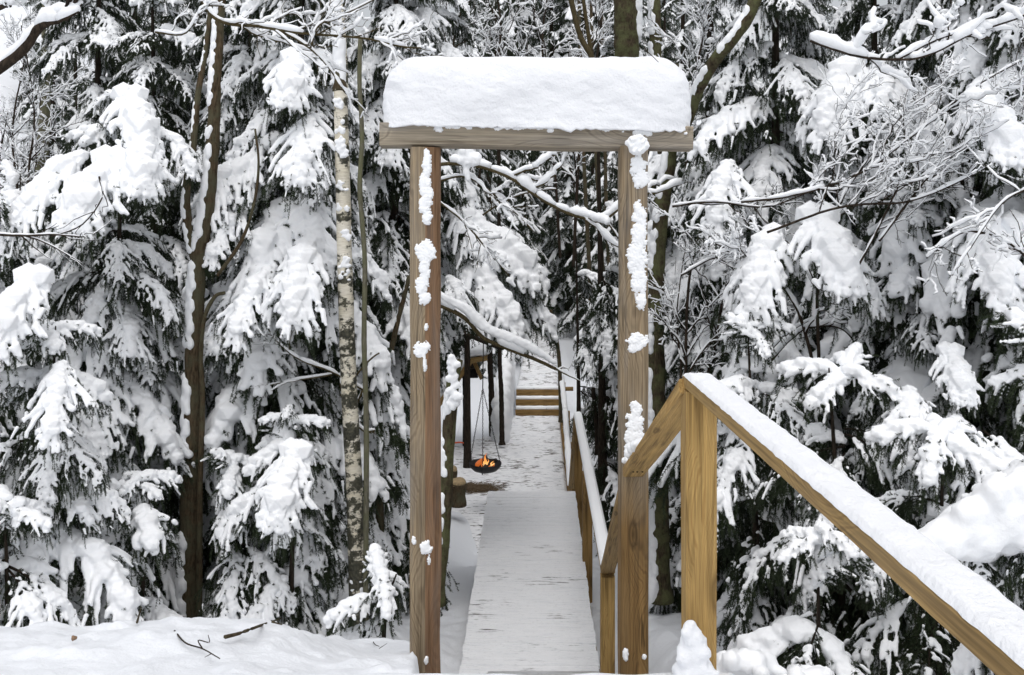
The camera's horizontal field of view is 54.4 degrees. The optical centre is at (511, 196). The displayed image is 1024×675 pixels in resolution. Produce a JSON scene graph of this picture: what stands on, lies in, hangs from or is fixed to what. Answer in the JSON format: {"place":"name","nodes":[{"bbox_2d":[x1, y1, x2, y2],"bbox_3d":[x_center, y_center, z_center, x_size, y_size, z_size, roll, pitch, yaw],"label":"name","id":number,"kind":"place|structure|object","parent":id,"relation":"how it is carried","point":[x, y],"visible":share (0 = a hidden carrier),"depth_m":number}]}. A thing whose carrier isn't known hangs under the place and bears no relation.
{"place":"outdoors","nodes":[
{"label":"outdoors","id":0,"kind":"place"},
{"bbox_2d":[0,5,954,674],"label":"ground","id":1,"kind":"structure","parent":0,"point":[130,647],"depth_m":4.58},
{"bbox_2d":[0,159,76,485],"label":"spruce tree","id":2,"kind":"object","parent":1,"relation":"on","point":[10,193],"visible":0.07,"depth_m":9.26},
{"bbox_2d":[0,484,81,626],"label":"spruce tree","id":3,"kind":"object","parent":1,"relation":"on","point":[40,597],"visible":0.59,"depth_m":6.06},
{"bbox_2d":[0,0,82,74],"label":"overhanging branch","id":4,"kind":"object","parent":1,"relation":"on","point":[24,43],"visible":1,"depth_m":4.58},
{"bbox_2d":[0,184,83,584],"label":"spruce tree","id":5,"kind":"object","parent":1,"relation":"on","point":[7,427],"visible":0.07,"depth_m":7.31},
{"bbox_2d":[35,4,51,227],"bbox_3d":[-6.717,-0.154,13.997,0.531,5.708,0.295,0,0,0],"label":"pale trunk","id":6,"kind":"object","parent":1,"relation":"on","point":[45,110],"visible":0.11,"depth_m":13.94},
{"bbox_2d":[0,0,87,186],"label":"bare sapling","id":7,"kind":"object","parent":1,"relation":"on","point":[40,149],"visible":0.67,"depth_m":12.49},
{"bbox_2d":[10,0,79,127],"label":"spruce tree","id":8,"kind":"object","parent":1,"relation":"on","point":[29,58],"visible":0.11,"depth_m":34.99},
{"bbox_2d":[20,52,70,178],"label":"spruce tree","id":9,"kind":"object","parent":1,"relation":"on","point":[30,106],"visible":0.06,"depth_m":22.25},
{"bbox_2d":[0,15,92,216],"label":"bare sapling","id":10,"kind":"object","parent":1,"relation":"on","point":[6,120],"visible":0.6,"depth_m":13.06},
{"bbox_2d":[14,1,79,242],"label":"spruce tree","id":11,"kind":"object","parent":1,"relation":"on","point":[53,102],"visible":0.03,"depth_m":15.26},
{"bbox_2d":[0,175,111,267],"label":"overhanging branch","id":12,"kind":"object","parent":1,"relation":"on","point":[30,235],"visible":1,"depth_m":5.40},
{"bbox_2d":[56,18,90,148],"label":"spruce tree","id":13,"kind":"object","parent":1,"relation":"on","point":[82,63],"visible":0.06,"depth_m":29.21},
{"bbox_2d":[0,262,151,626],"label":"spruce tree","id":14,"kind":"object","parent":1,"relation":"on","point":[51,440],"visible":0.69,"depth_m":6.44},
{"bbox_2d":[28,0,150,364],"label":"spruce tree","id":15,"kind":"object","parent":1,"relation":"on","point":[101,34],"visible":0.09,"depth_m":10.60},
{"bbox_2d":[53,501,131,597],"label":"spruce tree","id":16,"kind":"object","parent":1,"relation":"on","point":[75,589],"visible":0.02,"depth_m":7.41},
{"bbox_2d":[0,82,210,616],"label":"spruce tree","id":17,"kind":"object","parent":1,"relation":"on","point":[142,428],"visible":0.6,"depth_m":7.81},
{"bbox_2d":[61,0,194,167],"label":"spruce tree","id":18,"kind":"object","parent":1,"relation":"on","point":[86,77],"depth_m":14.74},
{"bbox_2d":[92,469,185,623],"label":"spruce tree","id":19,"kind":"object","parent":1,"relation":"on","point":[151,538],"visible":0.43,"depth_m":7.04},
{"bbox_2d":[85,0,213,594],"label":"spruce tree","id":20,"kind":"object","parent":1,"relation":"on","point":[164,78],"visible":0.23,"depth_m":9.97},
{"bbox_2d":[127,0,228,231],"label":"spruce tree","id":21,"kind":"object","parent":1,"relation":"on","point":[156,20],"visible":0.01,"depth_m":12.85},
{"bbox_2d":[157,0,242,233],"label":"spruce tree","id":22,"kind":"object","parent":1,"relation":"on","point":[182,26],"visible":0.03,"depth_m":11.57},
{"bbox_2d":[174,0,259,617],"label":"forked tree","id":23,"kind":"object","parent":1,"relation":"on","point":[188,582],"visible":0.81,"depth_m":8.04},
{"bbox_2d":[144,0,311,593],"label":"spruce tree","id":24,"kind":"object","parent":1,"relation":"on","point":[237,65],"visible":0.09,"depth_m":9.45},
{"bbox_2d":[223,618,281,638],"bbox_3d":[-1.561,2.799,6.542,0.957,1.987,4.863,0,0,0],"label":"fallen stick","id":25,"kind":"object","parent":1,"relation":"on","point":[227,636],"visible":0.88,"depth_m":4.19},
{"bbox_2d":[194,447,341,635],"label":"spruce tree","id":26,"kind":"object","parent":1,"relation":"on","point":[232,601],"visible":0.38,"depth_m":7.45},
{"bbox_2d":[208,404,347,635],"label":"spruce tree","id":27,"kind":"object","parent":1,"relation":"on","point":[283,517],"visible":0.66,"depth_m":7.34},
{"bbox_2d":[179,0,409,629],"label":"spruce tree","id":28,"kind":"object","parent":1,"relation":"on","point":[283,280],"visible":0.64,"depth_m":8.26},
{"bbox_2d":[155,0,447,120],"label":"overhanging branch","id":29,"kind":"object","parent":1,"relation":"on","point":[288,29],"visible":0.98,"depth_m":6.59},
{"bbox_2d":[330,0,362,626],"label":"birch tree","id":30,"kind":"object","parent":1,"relation":"on","point":[351,440],"visible":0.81,"depth_m":7.75},
{"bbox_2d":[245,323,379,433],"bbox_3d":[-1.606,1.449,7.971,1.086,0.917,0.357,0,0,0],"label":"birch branch","id":31,"kind":"object","parent":30,"relation":"attached to","point":[330,370],"visible":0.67,"depth_m":7.99},
{"bbox_2d":[289,2,409,461],"bbox_3d":[-3.141,-0.099,15.518,3.543,11.956,3.718,0,0,28],"label":"spruce tree","id":32,"kind":"object","parent":1,"relation":"on","point":[349,43],"visible":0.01,"depth_m":15.60},
{"bbox_2d":[357,39,368,635],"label":"grey sapling","id":33,"kind":"object","parent":1,"relation":"on","point":[364,347],"visible":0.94,"depth_m":7.68},
{"bbox_2d":[323,542,409,639],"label":"spruce tree","id":34,"kind":"object","parent":1,"relation":"on","point":[387,583],"visible":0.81,"depth_m":6.29},
{"bbox_2d":[337,275,409,531],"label":"leaning sapling","id":35,"kind":"object","parent":1,"relation":"on","point":[380,510],"visible":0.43,"depth_m":9.28},
{"bbox_2d":[334,0,469,619],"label":"spruce tree","id":36,"kind":"object","parent":1,"relation":"on","point":[383,169],"visible":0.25,"depth_m":10.00},
{"bbox_2d":[440,358,462,607],"bbox_3d":[-0.468,1.920,6.591,0.283,1.689,0.175,0,0,0],"label":"leaning mossy trunk","id":37,"kind":"object","parent":1,"relation":"on","point":[448,432],"visible":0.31,"depth_m":6.56},
{"bbox_2d":[445,354,462,410],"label":"snow clump","id":38,"kind":"object","parent":37,"relation":"on","point":[453,402],"visible":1,"depth_m":6.50},
{"bbox_2d":[357,0,558,452],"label":"spruce tree","id":39,"kind":"object","parent":1,"relation":"on","point":[488,295],"visible":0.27,"depth_m":10.44},
{"bbox_2d":[452,477,466,507],"bbox_3d":[-0.918,5.025,16.901,0.300,0.453,0.300,0,0,0],"label":"stump","id":40,"kind":"object","parent":1,"relation":"on","point":[459,490],"visible":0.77,"depth_m":16.78},
{"bbox_2d":[440,339,493,445],"bbox_3d":[-1.151,4.502,22.461,1.511,2.608,1.634,0,0,0],"label":"shelter","id":41,"kind":"object","parent":1,"relation":"on","point":[476,354],"visible":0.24,"depth_m":21.75},
{"bbox_2d":[206,672,732,674],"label":"platform","id":42,"kind":"structure","parent":1,"relation":"on","point":[728,673],"depth_m":3.25},
{"bbox_2d":[672,620,719,674],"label":"snow heap","id":43,"kind":"object","parent":42,"relation":"on","point":[693,653],"visible":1,"depth_m":3.16},
{"bbox_2d":[447,0,493,56],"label":"spruce tree","id":44,"kind":"object","parent":1,"relation":"on","point":[472,3],"depth_m":45.78},
{"bbox_2d":[449,12,501,467],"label":"spruce tree","id":45,"kind":"object","parent":1,"relation":"on","point":[489,155],"visible":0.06,"depth_m":20.44},
{"bbox_2d":[442,5,521,378],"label":"spruce tree","id":46,"kind":"object","parent":1,"relation":"on","point":[484,175],"visible":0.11,"depth_m":29.77},
{"bbox_2d":[464,332,502,349],"bbox_3d":[-0.883,2.482,18.174,1.513,0.350,2.097,0,0,0],"label":"carrying pole","id":47,"kind":"object","parent":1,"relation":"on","point":[480,340],"visible":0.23,"depth_m":17.64},
{"bbox_2d":[469,344,501,474],"bbox_3d":[-0.472,3.740,17.600,0.574,2.284,0.574,0,0,0],"label":"fire bowl","id":48,"kind":"object","parent":47,"relation":"hanging from","point":[485,464],"visible":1,"depth_m":17.54},
{"bbox_2d":[466,480,506,494],"bbox_3d":[-0.736,5.555,19.009,1.496,0.065,1.031,0,0,0],"label":"straw","id":49,"kind":"object","parent":1,"relation":"on","point":[484,487],"visible":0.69,"depth_m":18.94},
{"bbox_2d":[416,0,558,187],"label":"bare sapling","id":50,"kind":"object","parent":1,"relation":"on","point":[499,49],"visible":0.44,"depth_m":14.19},
{"bbox_2d":[486,149,494,436],"bbox_3d":[-0.472,1.959,23.198,0.251,7.454,0.221,0,0,0],"label":"dark trunk","id":51,"kind":"object","parent":1,"relation":"on","point":[491,395],"visible":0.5,"depth_m":23.15},
{"bbox_2d":[497,150,505,444],"bbox_3d":[-0.236,1.962,22.099,0.204,7.100,0.171,0,0,0],"label":"dark trunk","id":52,"kind":"object","parent":1,"relation":"on","point":[501,416],"visible":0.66,"depth_m":22.06},
{"bbox_2d":[490,349,516,442],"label":"snow bank","id":53,"kind":"structure","parent":1,"relation":"on","point":[508,371],"depth_m":23.62},
{"bbox_2d":[480,0,541,333],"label":"spruce tree","id":54,"kind":"object","parent":1,"relation":"on","point":[511,165],"visible":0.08,"depth_m":32.83},
{"bbox_2d":[479,0,548,211],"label":"spruce tree","id":55,"kind":"object","parent":1,"relation":"on","point":[528,21],"visible":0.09,"depth_m":45.28},
{"bbox_2d":[459,491,599,673],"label":"footbridge","id":56,"kind":"object","parent":1,"relation":"on","point":[529,608],"visible":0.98,"depth_m":9.44},
{"bbox_2d":[379,56,692,674],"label":"gate","id":57,"kind":"structure","parent":1,"relation":"on","point":[632,111],"depth_m":5.00},
{"bbox_2d":[508,151,563,318],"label":"spruce tree","id":58,"kind":"object","parent":1,"relation":"on","point":[535,219],"visible":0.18,"depth_m":35.77},
{"bbox_2d":[515,386,558,415],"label":"steps","id":59,"kind":"structure","parent":1,"relation":"on","point":[544,399],"depth_m":25.61},
{"bbox_2d":[519,151,565,302],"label":"spruce tree","id":60,"kind":"object","parent":1,"relation":"on","point":[536,211],"visible":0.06,"depth_m":38.58},
{"bbox_2d":[486,671,598,674],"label":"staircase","id":61,"kind":"structure","parent":1,"relation":"on","point":[538,672],"depth_m":7.43},
{"bbox_2d":[514,0,594,216],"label":"spruce tree","id":62,"kind":"object","parent":1,"relation":"on","point":[550,31],"visible":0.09,"depth_m":45.66},
{"bbox_2d":[549,310,562,422],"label":"bent stem","id":63,"kind":"object","parent":1,"relation":"on","point":[560,419],"visible":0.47,"depth_m":23.96},
{"bbox_2d":[533,30,590,314],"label":"spruce tree","id":64,"kind":"object","parent":1,"relation":"on","point":[548,219],"visible":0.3,"depth_m":36.43},
{"bbox_2d":[441,151,691,275],"bbox_3d":[0.391,0.006,8.271,2.252,1.332,0.823,0,0,0],"label":"arching branch","id":65,"kind":"object","parent":1,"relation":"on","point":[520,178],"visible":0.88,"depth_m":8.19},
{"bbox_2d":[456,149,481,181],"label":"snow clump","id":66,"kind":"object","parent":65,"relation":"on","point":[474,158],"visible":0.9,"depth_m":8.17},
{"bbox_2d":[484,0,662,266],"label":"bare sapling","id":67,"kind":"object","parent":1,"relation":"on","point":[576,51],"visible":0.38,"depth_m":15.16},
{"bbox_2d":[538,0,614,206],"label":"spruce tree","id":68,"kind":"object","parent":1,"relation":"on","point":[566,14],"visible":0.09,"depth_m":45.34},
{"bbox_2d":[557,152,605,338],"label":"spruce tree","id":69,"kind":"object","parent":1,"relation":"on","point":[570,315],"visible":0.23,"depth_m":33.78},
{"bbox_2d":[569,0,594,57],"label":"slanting stem","id":70,"kind":"object","parent":1,"relation":"on","point":[588,48],"visible":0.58,"depth_m":10.98},
{"bbox_2d":[577,0,592,300],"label":"slim stem","id":71,"kind":"object","parent":1,"relation":"on","point":[588,248],"visible":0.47,"depth_m":25.96},
{"bbox_2d":[569,411,614,602],"bbox_3d":[0.836,3.703,11.652,0.332,1.877,8.325,0,0,0],"label":"bridge handrail","id":72,"kind":"object","parent":1,"relation":"on","point":[583,484],"visible":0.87,"depth_m":10.20},
{"bbox_2d":[570,220,617,455],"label":"spruce tree","id":73,"kind":"object","parent":1,"relation":"on","point":[583,355],"visible":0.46,"depth_m":18.92},
{"bbox_2d":[591,387,597,454],"bbox_3d":[1.198,3.205,14.199,0.137,0.957,0.103,0,0,0],"label":"dark trunk","id":74,"kind":"object","parent":1,"relation":"on","point":[595,421],"visible":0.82,"depth_m":14.18},
{"bbox_2d":[573,48,617,370],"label":"spruce tree","id":75,"kind":"object","parent":1,"relation":"on","point":[594,200],"visible":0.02,"depth_m":29.70},
{"bbox_2d":[589,2,604,269],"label":"slim stem","id":76,"kind":"object","parent":1,"relation":"on","point":[592,40],"visible":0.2,"depth_m":23.97},
{"bbox_2d":[600,11,612,292],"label":"slim stem","id":77,"kind":"object","parent":1,"relation":"on","point":[606,186],"visible":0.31,"depth_m":26.96},
{"bbox_2d":[570,24,650,453],"bbox_3d":[2.759,0.859,23.341,3.153,10.569,2.962,0,0,-11],"label":"spruce tree","id":78,"kind":"object","parent":1,"relation":"on","point":[615,186],"visible":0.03,"depth_m":23.21},
{"bbox_2d":[572,151,649,322],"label":"spruce tree","id":79,"kind":"object","parent":1,"relation":"on","point":[595,267],"visible":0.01,"depth_m":32.17},
{"bbox_2d":[583,35,649,555],"bbox_3d":[1.704,1.500,13.985,1.537,7.502,2.038,0,0,0],"label":"spruce tree","id":80,"kind":"object","parent":1,"relation":"on","point":[606,400],"visible":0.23,"depth_m":13.81},
{"bbox_2d":[586,0,663,197],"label":"spruce tree","id":81,"kind":"object","parent":1,"relation":"on","point":[645,36],"visible":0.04,"depth_m":45.39},
{"bbox_2d":[613,0,649,388],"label":"thick mossy trunk","id":82,"kind":"object","parent":1,"relation":"on","point":[628,20],"visible":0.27,"depth_m":11.88},
{"bbox_2d":[647,0,661,219],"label":"slender mossy trunk","id":83,"kind":"object","parent":1,"relation":"on","point":[654,48],"visible":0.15,"depth_m":12.24},
{"bbox_2d":[616,0,704,366],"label":"spruce tree","id":84,"kind":"object","parent":1,"relation":"on","point":[680,37],"visible":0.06,"depth_m":19.96},
{"bbox_2d":[642,0,687,63],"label":"spruce tree","id":85,"kind":"object","parent":1,"relation":"on","point":[675,31],"visible":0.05,"depth_m":45.50},
{"bbox_2d":[606,10,726,529],"bbox_3d":[2.732,0.993,13.543,2.989,8.610,2.808,0,0,34],"label":"spruce tree","id":86,"kind":"object","parent":1,"relation":"on","point":[689,23],"visible":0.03,"depth_m":13.67},
{"bbox_2d":[646,0,696,197],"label":"spruce tree","id":87,"kind":"object","parent":1,"relation":"on","point":[669,17],"visible":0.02,"depth_m":37.26},
{"bbox_2d":[609,0,766,549],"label":"spruce tree","id":88,"kind":"object","parent":1,"relation":"on","point":[674,254],"visible":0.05,"depth_m":10.74},
{"bbox_2d":[641,0,759,168],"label":"bare sapling","id":89,"kind":"object","parent":1,"relation":"on","point":[704,28],"visible":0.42,"depth_m":9.99},
{"bbox_2d":[648,0,761,609],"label":"mossy trunk","id":90,"kind":"object","parent":1,"relation":"on","point":[660,592],"visible":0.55,"depth_m":8.93},
{"bbox_2d":[649,88,764,614],"bbox_3d":[2.071,1.756,9.601,1.745,5.654,1.804,0,0,0],"label":"spruce tree","id":91,"kind":"object","parent":1,"relation":"on","point":[671,354],"visible":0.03,"depth_m":9.45},
{"bbox_2d":[648,218,792,378],"bbox_3d":[1.608,1.050,8.243,1.414,1.764,0.969,0,0,0],"label":"bare shrub","id":92,"kind":"object","parent":1,"relation":"on","point":[713,351],"visible":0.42,"depth_m":8.11},
{"bbox_2d":[648,191,820,373],"bbox_3d":[1.717,1.050,8.129,1.559,2.190,0.890,0,0,0],"label":"bare shrub","id":93,"kind":"object","parent":1,"relation":"on","point":[707,308],"visible":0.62,"depth_m":8.15},
{"bbox_2d":[717,648,786,674],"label":"snow hummock","id":94,"kind":"object","parent":1,"relation":"on","point":[743,661],"visible":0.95,"depth_m":4.43},
{"bbox_2d":[612,0,920,633],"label":"spruce tree","id":95,"kind":"object","parent":1,"relation":"on","point":[768,267],"visible":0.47,"depth_m":8.03},
{"bbox_2d":[672,169,866,319],"bbox_3d":[1.972,0.355,7.516,1.564,1.180,0.905,0,0,0],"label":"bare shrub","id":96,"kind":"object","parent":1,"relation":"on","point":[710,202],"visible":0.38,"depth_m":7.44},
{"bbox_2d":[763,25,793,170],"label":"spruce tree","id":97,"kind":"object","parent":1,"relation":"on","point":[783,134],"visible":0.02,"depth_m":19.48},
{"bbox_2d":[712,311,872,650],"bbox_3d":[1.764,2.302,6.613,1.360,3.093,1.266,0,0,0],"label":"spruce tree","id":98,"kind":"object","parent":1,"relation":"on","point":[740,462],"visible":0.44,"depth_m":6.44},
{"bbox_2d":[679,97,911,382],"bbox_3d":[2.033,0.301,6.935,1.712,2.059,0.856,0,0,0],"label":"bare shrub","id":99,"kind":"object","parent":1,"relation":"on","point":[731,245],"visible":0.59,"depth_m":6.86},
{"bbox_2d":[734,303,866,397],"bbox_3d":[2.030,1.145,7.152,1.251,0.897,0.429,0,0,0],"label":"bare shrub","id":100,"kind":"object","parent":1,"relation":"on","point":[825,321],"visible":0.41,"depth_m":7.19},
{"bbox_2d":[728,522,875,674],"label":"spruce tree","id":101,"kind":"object","parent":1,"relation":"on","point":[791,641],"visible":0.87,"depth_m":4.85},
{"bbox_2d":[769,1,837,223],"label":"spruce tree","id":102,"kind":"object","parent":1,"relation":"on","point":[829,10],"visible":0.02,"depth_m":15.22},
{"bbox_2d":[782,665,834,674],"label":"snow hummock","id":103,"kind":"object","parent":1,"relation":"on","point":[809,670],"visible":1,"depth_m":4.21},
{"bbox_2d":[600,373,1023,674],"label":"handrail","id":104,"kind":"object","parent":1,"relation":"on","point":[980,618],"visible":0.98,"depth_m":2.34},
{"bbox_2d":[733,340,928,661],"bbox_3d":[2.015,2.348,6.081,1.614,2.927,1.619,0,0,0],"label":"spruce tree","id":105,"kind":"object","parent":1,"relation":"on","point":[840,370],"visible":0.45,"depth_m":5.96},
{"bbox_2d":[795,0,951,445],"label":"spruce tree","id":106,"kind":"object","parent":1,"relation":"on","point":[850,14],"visible":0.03,"depth_m":9.27},
{"bbox_2d":[741,5,1023,232],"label":"bare shrub","id":107,"kind":"object","parent":1,"relation":"on","point":[890,164],"visible":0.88,"depth_m":6.09},
{"bbox_2d":[797,0,1023,630],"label":"spruce tree","id":108,"kind":"object","parent":1,"relation":"on","point":[1001,286],"visible":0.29,"depth_m":6.35},
{"bbox_2d":[840,179,984,652],"bbox_3d":[2.951,2.048,7.052,1.696,4.358,1.736,0,0,0],"label":"spruce tree","id":109,"kind":"object","parent":1,"relation":"on","point":[904,282],"visible":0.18,"depth_m":6.84},
{"bbox_2d":[809,0,1023,100],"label":"bare shrub","id":110,"kind":"object","parent":1,"relation":"on","point":[979,27],"visible":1,"depth_m":5.58},
{"bbox_2d":[844,411,1018,674],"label":"spruce tree","id":111,"kind":"object","parent":1,"relation":"on","point":[953,442],"visible":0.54,"depth_m":5.08},
{"bbox_2d":[839,61,1023,263],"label":"bare shrub","id":112,"kind":"object","parent":1,"relation":"on","point":[895,216],"visible":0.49,"depth_m":6.34},
{"bbox_2d":[860,0,1023,655],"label":"spruce tree","id":113,"kind":"object","parent":1,"relation":"on","point":[985,358],"visible":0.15,"depth_m":6.42},
{"bbox_2d":[916,149,1023,294],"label":"bare shrub","id":114,"kind":"object","parent":1,"relation":"on","point":[980,220],"visible":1,"depth_m":5.48},
{"bbox_2d":[944,305,1023,674],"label":"spruce tree","id":115,"kind":"object","parent":1,"relation":"on","point":[1003,575],"visible":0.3,"depth_m":4.01},
{"bbox_2d":[918,466,1023,562],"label":"snow clump","id":116,"kind":"object","parent":115,"relation":"on","point":[983,522],"visible":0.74,"depth_m":3.44},
{"bbox_2d":[13,0,989,108],"label":"sky","id":117,"kind":"structure","parent":0,"point":[366,12]},
{"bbox_2d":[451,416,566,554],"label":"path","id":118,"kind":"structure","parent":0,"point":[530,455],"depth_m":20.88},
{"bbox_2d":[559,369,573,490],"bbox_3d":[1.095,5.062,20.401,0.447,1.375,10.003,0,0,0],"label":"path handrail","id":119,"kind":"object","parent":118,"relation":"on","point":[565,434],"visible":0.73,"depth_m":20.12},
{"bbox_2d":[441,299,579,380],"bbox_3d":[-0.066,1.299,9.223,1.386,0.825,0.152,0,0,0],"label":"arching branch","id":120,"kind":"object","parent":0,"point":[507,345],"visible":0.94,"depth_m":9.19},
{"bbox_2d":[441,291,556,363],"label":"snow ridge","id":121,"kind":"structure","parent":120,"relation":"on","point":[477,319],"depth_m":9.16},
{"bbox_2d":[517,329,557,385],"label":"path","id":122,"kind":"structure","parent":0,"point":[536,374],"depth_m":27.88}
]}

